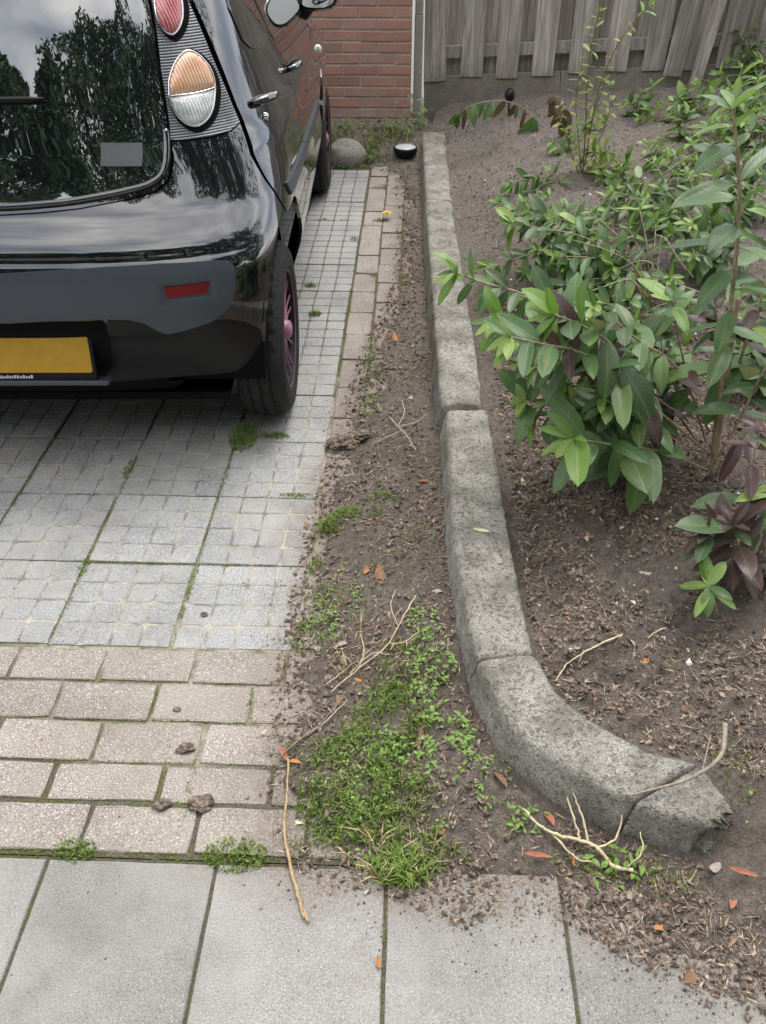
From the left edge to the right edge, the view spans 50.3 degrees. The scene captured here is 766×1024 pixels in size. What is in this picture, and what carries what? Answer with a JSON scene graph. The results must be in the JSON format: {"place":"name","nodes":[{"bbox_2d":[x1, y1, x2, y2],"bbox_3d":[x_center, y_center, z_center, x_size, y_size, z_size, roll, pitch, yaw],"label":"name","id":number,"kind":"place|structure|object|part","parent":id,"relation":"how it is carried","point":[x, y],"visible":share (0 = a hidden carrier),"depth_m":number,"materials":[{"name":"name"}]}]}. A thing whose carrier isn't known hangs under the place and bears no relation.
{"place":"outdoors","nodes":[
{"label":"outdoors","id":0,"kind":"place"},
{"bbox_2d":[0,166,414,866],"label":"driveway","id":1,"kind":"structure","parent":0,"point":[114,618],"depth_m":2.14,"materials":[{"name":"brick"}]},
{"bbox_2d":[49,836,94,862],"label":"grass tuft","id":2,"kind":"object","parent":1,"relation":"on","point":[80,845],"visible":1,"depth_m":1.56,"materials":[{"name":"green plant"}]},
{"bbox_2d":[75,552,90,576],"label":"grass tuft","id":3,"kind":"object","parent":1,"relation":"on","point":[84,564],"visible":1,"depth_m":2.20,"materials":[{"name":"green plant"}]},
{"bbox_2d":[122,456,138,476],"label":"grass tuft","id":4,"kind":"object","parent":1,"relation":"on","point":[126,467],"visible":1,"depth_m":2.54,"materials":[{"name":"green plant"}]},
{"bbox_2d":[152,797,171,810],"bbox_3d":[-0.443,0.585,1.637,0.035,0.018,0.030,17,42,20],"label":"dirt clod","id":5,"kind":"object","parent":1,"relation":"on","point":[163,803],"visible":1,"depth_m":1.63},
{"bbox_2d":[0,0,337,413],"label":"car","id":6,"kind":"object","parent":1,"relation":"on","point":[163,163],"visible":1,"depth_m":2.15,"materials":[{"name":"black metal"}]},
{"bbox_3d":[-1.072,-1.122,2.045,1.022,0.591,0.335,0,39,0],"label":"rear window","id":7,"kind":"part","parent":6,"relation":"part of","materials":[{"name":"black glass"}]},
{"bbox_3d":[-0.390,-1.432,2.348,0.072,0.184,0.347,2,39,2],"label":"side window","id":8,"kind":"part","parent":6,"relation":"part of","materials":[{"name":"grey glass"}]},
{"bbox_3d":[-0.384,-1.125,2.551,0.223,0.934,0.675,0,39,0],"label":"rear door","id":9,"kind":"part","parent":6,"relation":"part of","materials":[{"name":"black paint"}]},
{"bbox_3d":[-0.388,-1.865,2.907,0.108,0.279,1.070,0,39,0],"label":"side window","id":10,"kind":"part","parent":6,"relation":"part of","materials":[{"name":"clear glass"}]},
{"bbox_3d":[-0.373,-1.685,3.216,0.195,0.999,1.468,0,39,0],"label":"front door","id":11,"kind":"part","parent":6,"relation":"part of","materials":[{"name":"black paint"}]},
{"bbox_2d":[173,707,180,711],"bbox_3d":[-0.460,0.441,1.820,0.018,0.009,0.014,7,39,8],"label":"dirt clod","id":12,"kind":"object","parent":1,"relation":"on","point":[176,709],"visible":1,"depth_m":1.82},
{"bbox_2d":[175,742,195,753],"bbox_3d":[-0.421,0.502,1.740,0.044,0.016,0.028,-6,39,-7],"label":"dirt clod","id":13,"kind":"object","parent":1,"relation":"on","point":[183,747],"visible":1,"depth_m":1.73,"materials":[{"name":"brown soil"}]},
{"bbox_2d":[187,793,214,812],"bbox_3d":[-0.365,0.586,1.634,0.055,0.024,0.042,-6,39,-7],"label":"dirt clod","id":14,"kind":"object","parent":1,"relation":"on","point":[202,803],"visible":1,"depth_m":1.63,"materials":[{"name":"brown soil"}]},
{"bbox_2d":[200,835,267,872],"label":"grass tuft","id":15,"kind":"object","parent":1,"relation":"on","point":[237,855],"visible":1,"depth_m":1.55,"materials":[{"name":"green plant"}]},
{"bbox_2d":[228,419,257,452],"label":"grass tuft","id":16,"kind":"object","parent":1,"relation":"on","point":[238,437],"visible":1,"depth_m":2.67,"materials":[{"name":"green plant"}]},
{"bbox_2d":[258,430,289,438],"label":"grass tuft","id":17,"kind":"object","parent":1,"relation":"on","point":[278,433],"visible":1,"depth_m":2.68,"materials":[{"name":"green plant"}]},
{"bbox_2d":[280,492,312,497],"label":"grass tuft","id":18,"kind":"object","parent":1,"relation":"on","point":[293,493],"visible":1,"depth_m":2.44,"materials":[{"name":"green plant"}]},
{"bbox_2d":[2,242,595,1018],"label":"paving specks","id":19,"kind":"object","parent":1,"relation":"on","point":[282,644],"visible":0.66,"depth_m":1.84,"materials":[{"name":"grey stone"}]},
{"bbox_2d":[270,696,342,766],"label":"root twig","id":20,"kind":"object","parent":1,"relation":"on","point":[275,761],"visible":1,"depth_m":1.74,"materials":[{"name":"brown wood"}]},
{"bbox_2d":[304,282,315,287],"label":"grass tuft","id":21,"kind":"object","parent":1,"relation":"on","point":[308,284],"visible":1,"depth_m":3.63,"materials":[{"name":"green plant"}]},
{"bbox_2d":[308,309,321,316],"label":"grass tuft","id":22,"kind":"object","parent":1,"relation":"on","point":[314,313],"visible":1,"depth_m":3.40,"materials":[{"name":"green plant"}]},
{"bbox_2d":[332,641,346,651],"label":"fallen leaf","id":23,"kind":"object","parent":1,"relation":"on","point":[340,644],"visible":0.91,"depth_m":1.96,"materials":[{"name":"beige plant"}]},
{"bbox_2d":[326,433,359,450],"bbox_3d":[-0.129,-0.229,2.636,0.114,0.050,0.081,-6,39,-7],"label":"dirt clod","id":24,"kind":"object","parent":1,"relation":"on","point":[343,442],"visible":0.98,"depth_m":2.62,"materials":[{"name":"brown soil"}]},
{"bbox_2d":[1,124,758,1014],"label":"grass","id":25,"kind":"structure","parent":1,"relation":"on","point":[387,698],"depth_m":1.69,"materials":[{"name":"green plant"}]},
{"bbox_2d":[372,218,388,221],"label":"grass tuft","id":26,"kind":"object","parent":1,"relation":"on","point":[383,219],"visible":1,"depth_m":4.28,"materials":[{"name":"green plant"}]},
{"bbox_2d":[221,199,762,1023],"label":"strewn grit","id":27,"kind":"object","parent":1,"relation":"on","point":[447,899],"visible":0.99,"depth_m":1.48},
{"bbox_2d":[261,119,765,988],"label":"leaf litter","id":28,"kind":"object","parent":1,"relation":"on","point":[690,977],"visible":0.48,"depth_m":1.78,"materials":[{"name":"brown plant"}]},
{"bbox_2d":[304,117,752,890],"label":"ground weeds","id":29,"kind":"object","parent":1,"relation":"on","point":[478,757],"visible":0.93,"depth_m":1.70,"materials":[{"name":"green plant"}]},
{"bbox_2d":[193,0,424,860],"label":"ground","id":30,"kind":"structure","parent":0,"point":[413,29],"depth_m":8.41,"materials":[{"name":"grey"}]},
{"bbox_2d":[310,0,412,119],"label":"brick wall","id":31,"kind":"structure","parent":30,"relation":"on","point":[367,45],"depth_m":5.19,"materials":[{"name":"red brick"}]},
{"bbox_2d":[420,132,733,854],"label":"kerb","id":32,"kind":"structure","parent":30,"relation":"on","point":[549,743],"depth_m":1.82,"materials":[{"name":"concrete"}]},
{"bbox_2d":[473,528,489,531],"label":"fallen leaf","id":33,"kind":"object","parent":32,"relation":"on","point":[481,529],"visible":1,"depth_m":2.11,"materials":[{"name":"yellow plant"}]},
{"bbox_2d":[493,552,502,563],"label":"fallen leaf","id":34,"kind":"object","parent":32,"relation":"on","point":[497,557],"visible":1,"depth_m":2.03,"materials":[{"name":"beige plant"}]},
{"bbox_2d":[612,722,727,795],"bbox_3d":[0.568,0.474,1.551,0.270,0.035,0.070,-16,41,-19],"label":"branch","id":35,"kind":"object","parent":32,"relation":"on","point":[722,749],"visible":1,"depth_m":1.54,"materials":[{"name":"beige wood"}]},
{"bbox_2d":[0,855,765,1023],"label":"sidewalk","id":36,"kind":"structure","parent":0,"point":[255,967],"depth_m":1.41,"materials":[{"name":"grey concrete"}]},
{"bbox_2d":[283,758,309,922],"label":"dry stalk","id":37,"kind":"object","parent":36,"relation":"on","point":[304,913],"visible":1,"depth_m":1.54,"materials":[{"name":"beige plant"}]},
{"bbox_2d":[376,955,381,967],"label":"fallen leaf","id":38,"kind":"object","parent":36,"relation":"on","point":[378,962],"visible":1,"depth_m":1.40,"materials":[{"name":"orange plant"}]},
{"bbox_2d":[362,830,441,890],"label":"grass tuft","id":39,"kind":"object","parent":36,"relation":"on","point":[407,878],"visible":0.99,"depth_m":1.51,"materials":[{"name":"green plant"}]},
{"bbox_2d":[267,81,765,1022],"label":"soil","id":40,"kind":"structure","parent":0,"point":[741,843],"depth_m":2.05,"materials":[{"name":"brown soil"}]},
{"bbox_2d":[280,746,287,759],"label":"fallen leaf","id":41,"kind":"object","parent":40,"relation":"on","point":[284,756],"visible":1,"depth_m":1.72,"materials":[{"name":"orange plant"}]},
{"bbox_2d":[289,759,300,762],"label":"fallen leaf","id":42,"kind":"object","parent":40,"relation":"on","point":[295,760],"visible":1,"depth_m":1.70,"materials":[{"name":"orange plant"}]},
{"bbox_2d":[331,138,366,168],"bbox_3d":[-0.228,-2.216,5.071,0.253,0.188,0.228,0,39,-5],"label":"boulder","id":43,"kind":"object","parent":40,"relation":"on","point":[345,152],"visible":0.73,"depth_m":4.99,"materials":[{"name":"grey stone"}]},
{"bbox_2d":[352,429,372,440],"bbox_3d":[-0.072,-0.248,2.649,0.071,0.030,0.051,-24,45,-27],"label":"dirt clod","id":44,"kind":"object","parent":40,"relation":"on","point":[361,434],"visible":0.98,"depth_m":2.64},
{"bbox_2d":[307,589,419,734],"bbox_3d":[-0.036,0.344,1.882,0.126,0.054,0.453,22,44,25],"label":"dry weed","id":45,"kind":"object","parent":40,"relation":"on","point":[367,656],"visible":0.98,"depth_m":1.89,"materials":[{"name":"beige plant"}]},
{"bbox_2d":[363,566,370,573],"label":"fallen leaf","id":46,"kind":"object","parent":40,"relation":"on","point":[366,569],"visible":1,"depth_m":2.14,"materials":[{"name":"orange plant"}]},
{"bbox_2d":[375,563,385,583],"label":"fallen leaf","id":47,"kind":"object","parent":40,"relation":"on","point":[380,571],"visible":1,"depth_m":2.12,"materials":[{"name":"brown plant"}]},
{"bbox_2d":[327,120,454,883],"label":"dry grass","id":48,"kind":"structure","parent":40,"relation":"on","point":[360,631],"depth_m":1.89,"materials":[{"name":"green plant"}]},
{"bbox_2d":[392,331,396,340],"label":"fallen leaf","id":49,"kind":"object","parent":40,"relation":"on","point":[394,336],"visible":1,"depth_m":3.19,"materials":[{"name":"orange plant"}]},
{"bbox_2d":[372,401,425,449],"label":"dry weed","id":50,"kind":"object","parent":40,"relation":"on","point":[400,428],"visible":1,"depth_m":2.66,"materials":[{"name":"beige plant"}]},
{"bbox_2d":[393,144,416,159],"bbox_3d":[0.139,-2.221,5.098,0.150,0.124,0.150,1,39,2],"label":"garden lamp","id":51,"kind":"object","parent":40,"relation":"on","point":[405,151],"visible":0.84,"depth_m":5.04,"materials":[{"name":"black plastic"}]},
{"bbox_2d":[393,94,433,128],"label":"weed","id":52,"kind":"object","parent":40,"relation":"on","point":[423,117],"visible":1,"depth_m":5.24,"materials":[{"name":"green plant"}]},
{"bbox_2d":[413,0,423,116],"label":"corner post","id":53,"kind":"object","parent":40,"relation":"on","point":[418,48],"visible":0.84,"depth_m":5.27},
{"bbox_2d":[414,727,422,746],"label":"fallen leaf","id":54,"kind":"object","parent":40,"relation":"on","point":[420,736],"visible":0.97,"depth_m":1.73,"materials":[{"name":"brown plant"}]},
{"bbox_2d":[449,100,543,132],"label":"drooping plant","id":55,"kind":"object","parent":40,"relation":"on","point":[531,124],"visible":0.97,"depth_m":4.63,"materials":[{"name":"green plant"}]},
{"bbox_2d":[495,773,506,785],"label":"fallen leaf","id":56,"kind":"object","parent":40,"relation":"on","point":[501,778],"visible":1,"depth_m":1.65,"materials":[{"name":"brown plant"}]},
{"bbox_2d":[505,88,514,111],"bbox_3d":[0.796,-2.578,5.155,0.062,0.184,0.072,1,39,2],"label":"spotlight","id":57,"kind":"object","parent":40,"relation":"on","point":[509,94],"visible":0.96,"depth_m":5.10,"materials":[{"name":"black plastic"}]},
{"bbox_2d":[265,96,765,1008],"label":"dry fibres","id":58,"kind":"object","parent":40,"relation":"on","point":[541,652],"visible":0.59,"depth_m":1.84,"materials":[{"name":"brown plant"}]},
{"bbox_2d":[267,99,765,996],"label":"bark chips","id":59,"kind":"object","parent":40,"relation":"on","point":[567,879],"visible":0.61,"depth_m":1.81,"materials":[{"name":"brown wood"}]},
{"bbox_2d":[500,163,571,201],"bbox_3d":[0.760,-1.637,4.120,0.341,0.197,0.229,-19,42,-22],"label":"sapling","id":60,"kind":"object","parent":40,"relation":"on","point":[536,185],"visible":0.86,"depth_m":4.11,"materials":[{"name":"green plant"}]},
{"bbox_2d":[524,851,551,857],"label":"fallen leaf","id":61,"kind":"object","parent":40,"relation":"on","point":[535,854],"visible":1,"depth_m":1.53,"materials":[{"name":"orange plant"}]},
{"bbox_2d":[473,188,612,289],"bbox_3d":[0.605,-1.057,3.267,0.709,0.335,0.448,-17,42,-21],"label":"shrub","id":62,"kind":"object","parent":40,"relation":"on","point":[524,271],"visible":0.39,"depth_m":3.23,"materials":[{"name":"green plant"}]},
{"bbox_2d":[544,812,554,825],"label":"fallen leaf","id":63,"kind":"object","parent":40,"relation":"on","point":[550,817],"visible":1,"depth_m":1.59,"materials":[{"name":"orange plant"}]},
{"bbox_2d":[545,96,571,143],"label":"withered plant","id":64,"kind":"object","parent":40,"relation":"on","point":[553,110],"visible":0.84,"depth_m":4.55,"materials":[{"name":"brown plant"}]},
{"bbox_2d":[545,127,582,156],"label":"sapling","id":65,"kind":"object","parent":40,"relation":"on","point":[562,145],"visible":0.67,"depth_m":4.49,"materials":[{"name":"green plant"}]},
{"bbox_2d":[523,793,643,872],"bbox_3d":[0.377,0.602,1.550,0.228,0.060,0.102,16,41,19],"label":"forked twig","id":66,"kind":"object","parent":40,"relation":"on","point":[597,848],"visible":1,"depth_m":1.54,"materials":[{"name":"beige wood"}]},
{"bbox_2d":[469,272,705,461],"bbox_3d":[0.592,-0.360,2.220,0.723,0.548,0.332,-17,42,-20],"label":"shrub","id":67,"kind":"object","parent":40,"relation":"on","point":[567,389],"visible":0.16,"depth_m":2.16,"materials":[{"name":"green plant"}]},
{"bbox_2d":[555,634,622,681],"bbox_3d":[0.453,0.314,1.812,0.205,0.033,0.022,-23,44,-26],"label":"stick","id":68,"kind":"object","parent":40,"relation":"on","point":[597,645],"visible":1,"depth_m":1.80,"materials":[{"name":"beige wood"}]},
{"bbox_2d":[424,0,765,120],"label":"board fence","id":69,"kind":"object","parent":40,"relation":"on","point":[476,50],"visible":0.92,"depth_m":5.31,"materials":[{"name":"grey wood"}]},
{"bbox_2d":[582,106,613,131],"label":"sapling","id":70,"kind":"object","parent":40,"relation":"on","point":[603,122],"visible":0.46,"depth_m":4.74,"materials":[{"name":"green plant"}]},
{"bbox_2d":[431,82,765,513],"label":"shrub","id":71,"kind":"object","parent":40,"relation":"on","point":[626,396],"visible":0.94,"depth_m":2.03,"materials":[{"name":"green plant"}]},
{"bbox_2d":[576,134,621,177],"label":"sapling","id":72,"kind":"object","parent":40,"relation":"on","point":[602,155],"visible":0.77,"depth_m":4.20,"materials":[{"name":"green plant"}]},
{"bbox_2d":[462,101,739,720],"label":"pale pebbles","id":73,"kind":"object","parent":40,"relation":"on","point":[688,662],"visible":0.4,"depth_m":2.19,"materials":[{"name":"grey stone"}]},
{"bbox_2d":[552,0,655,174],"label":"twiggy shrub","id":74,"kind":"object","parent":40,"relation":"on","point":[599,122],"visible":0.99,"depth_m":4.05,"materials":[{"name":"green plant"}]},
{"bbox_2d":[496,141,716,310],"bbox_3d":[0.943,-1.030,3.057,0.960,0.511,0.692,-20,43,-23],"label":"shrub","id":75,"kind":"object","parent":40,"relation":"on","point":[605,266],"visible":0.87,"depth_m":3.07,"materials":[{"name":"green plant"}]},
{"bbox_2d":[586,144,634,189],"bbox_3d":[1.180,-1.724,4.121,0.236,0.253,0.201,-16,41,-19],"label":"sapling","id":76,"kind":"object","parent":40,"relation":"on","point":[624,167],"visible":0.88,"depth_m":4.12,"materials":[{"name":"green plant"}]},
{"bbox_2d":[594,176,643,217],"bbox_3d":[1.113,-1.479,3.839,0.259,0.216,0.218,1,39,2],"label":"sapling","id":77,"kind":"object","parent":40,"relation":"on","point":[604,204],"visible":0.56,"depth_m":3.81,"materials":[{"name":"green plant"}]},
{"bbox_2d":[565,276,701,362],"bbox_3d":[0.914,-0.705,2.950,0.541,0.263,0.407,11,40,14],"label":"shrub","id":78,"kind":"object","parent":40,"relation":"on","point":[623,296],"visible":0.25,"depth_m":2.95,"materials":[{"name":"green plant"}]},
{"bbox_2d":[617,77,663,122],"bbox_3d":[1.582,-2.484,4.943,0.310,0.249,0.209,-27,46,-29],"label":"sapling","id":79,"kind":"object","parent":40,"relation":"on","point":[639,98],"visible":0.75,"depth_m":4.95,"materials":[{"name":"green plant"}]},
{"bbox_2d":[639,571,651,574],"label":"fallen leaf","id":80,"kind":"object","parent":40,"relation":"on","point":[646,573],"visible":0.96,"depth_m":2.04,"materials":[{"name":"beige plant"}]},
{"bbox_2d":[595,153,712,235],"bbox_3d":[1.208,-1.404,3.677,0.564,0.354,0.433,1,39,2],"label":"shrub","id":81,"kind":"object","parent":40,"relation":"on","point":[621,214],"visible":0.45,"depth_m":3.65,"materials":[{"name":"green plant"}]},
{"bbox_2d":[633,100,675,123],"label":"sapling","id":82,"kind":"object","parent":40,"relation":"on","point":[646,108],"visible":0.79,"depth_m":4.83,"materials":[{"name":"green plant"}]},
{"bbox_2d":[637,132,675,173],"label":"sapling","id":83,"kind":"object","parent":40,"relation":"on","point":[651,155],"visible":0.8,"depth_m":4.20,"materials":[{"name":"green plant"}]},
{"bbox_2d":[659,89,702,145],"bbox_3d":[1.678,-2.174,4.544,0.207,0.328,0.312,-29,47,-31],"label":"sapling","id":84,"kind":"object","parent":40,"relation":"on","point":[678,126],"visible":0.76,"depth_m":4.53,"materials":[{"name":"green plant"}]},
{"bbox_2d":[658,137,716,185],"bbox_3d":[1.507,-1.722,4.038,0.312,0.230,0.228,1,39,2],"label":"sapling","id":85,"kind":"object","parent":40,"relation":"on","point":[670,154],"visible":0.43,"depth_m":4.02,"materials":[{"name":"green plant"}]},
{"bbox_2d":[669,75,720,118],"bbox_3d":[1.854,-2.413,4.857,0.319,0.330,0.267,1,39,2],"label":"sapling","id":86,"kind":"object","parent":40,"relation":"on","point":[682,96],"visible":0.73,"depth_m":4.82,"materials":[{"name":"green plant"}]},
{"bbox_2d":[629,164,765,305],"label":"shrub","id":87,"kind":"object","parent":40,"relation":"on","point":[703,262],"visible":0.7,"depth_m":3.21,"materials":[{"name":"green plant"}]},
{"bbox_2d":[679,556,736,617],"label":"seedling","id":88,"kind":"object","parent":40,"relation":"on","point":[710,574],"visible":0.98,"depth_m":1.82,"materials":[{"name":"green plant"}]},
{"bbox_2d":[689,108,734,153],"bbox_3d":[1.784,-2.017,4.407,0.268,0.304,0.261,26,45,29],"label":"sapling","id":89,"kind":"object","parent":40,"relation":"on","point":[728,139],"visible":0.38,"depth_m":4.36,"materials":[{"name":"green plant"}]},
{"bbox_2d":[709,862,720,872],"bbox_3d":[0.613,0.654,1.506,0.038,0.013,0.016,-20,33,-34],"label":"pebble","id":90,"kind":"object","parent":40,"relation":"on","point":[715,867],"visible":1,"depth_m":1.51,"materials":[{"name":"grey stone"}]},
{"bbox_2d":[675,415,765,601],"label":"shrub","id":91,"kind":"object","parent":40,"relation":"on","point":[720,529],"visible":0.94,"depth_m":1.84,"materials":[{"name":"purple plant"}]},
{"bbox_2d":[729,899,736,908],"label":"fallen leaf","id":92,"kind":"object","parent":40,"relation":"on","point":[733,903],"visible":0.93,"depth_m":1.47,"materials":[{"name":"orange plant"}]},
{"bbox_2d":[701,50,765,135],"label":"shrub","id":93,"kind":"object","parent":40,"relation":"on","point":[738,109],"visible":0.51,"depth_m":4.53,"materials":[{"name":"green plant"}]},
{"bbox_2d":[705,148,765,230],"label":"shrub","id":94,"kind":"object","parent":40,"relation":"on","point":[733,173],"visible":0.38,"depth_m":3.69,"materials":[{"name":"green plant"}]},
{"bbox_2d":[709,285,765,399],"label":"shrub","id":95,"kind":"object","parent":40,"relation":"on","point":[749,353],"visible":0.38,"depth_m":2.64,"materials":[{"name":"green plant"}]},
{"bbox_2d":[712,69,765,163],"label":"shrub","id":96,"kind":"object","parent":40,"relation":"on","point":[749,123],"visible":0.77,"depth_m":4.14,"materials":[{"name":"green plant"}]},
{"bbox_2d":[721,19,765,85],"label":"shrub","id":97,"kind":"object","parent":40,"relation":"on","point":[744,53],"visible":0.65,"depth_m":5.24,"materials":[{"name":"green plant"}]},
{"bbox_2d":[729,866,758,876],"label":"fallen leaf","id":98,"kind":"object","parent":40,"relation":"on","point":[741,870],"visible":1,"depth_m":1.49,"materials":[{"name":"orange plant"}]}
]}

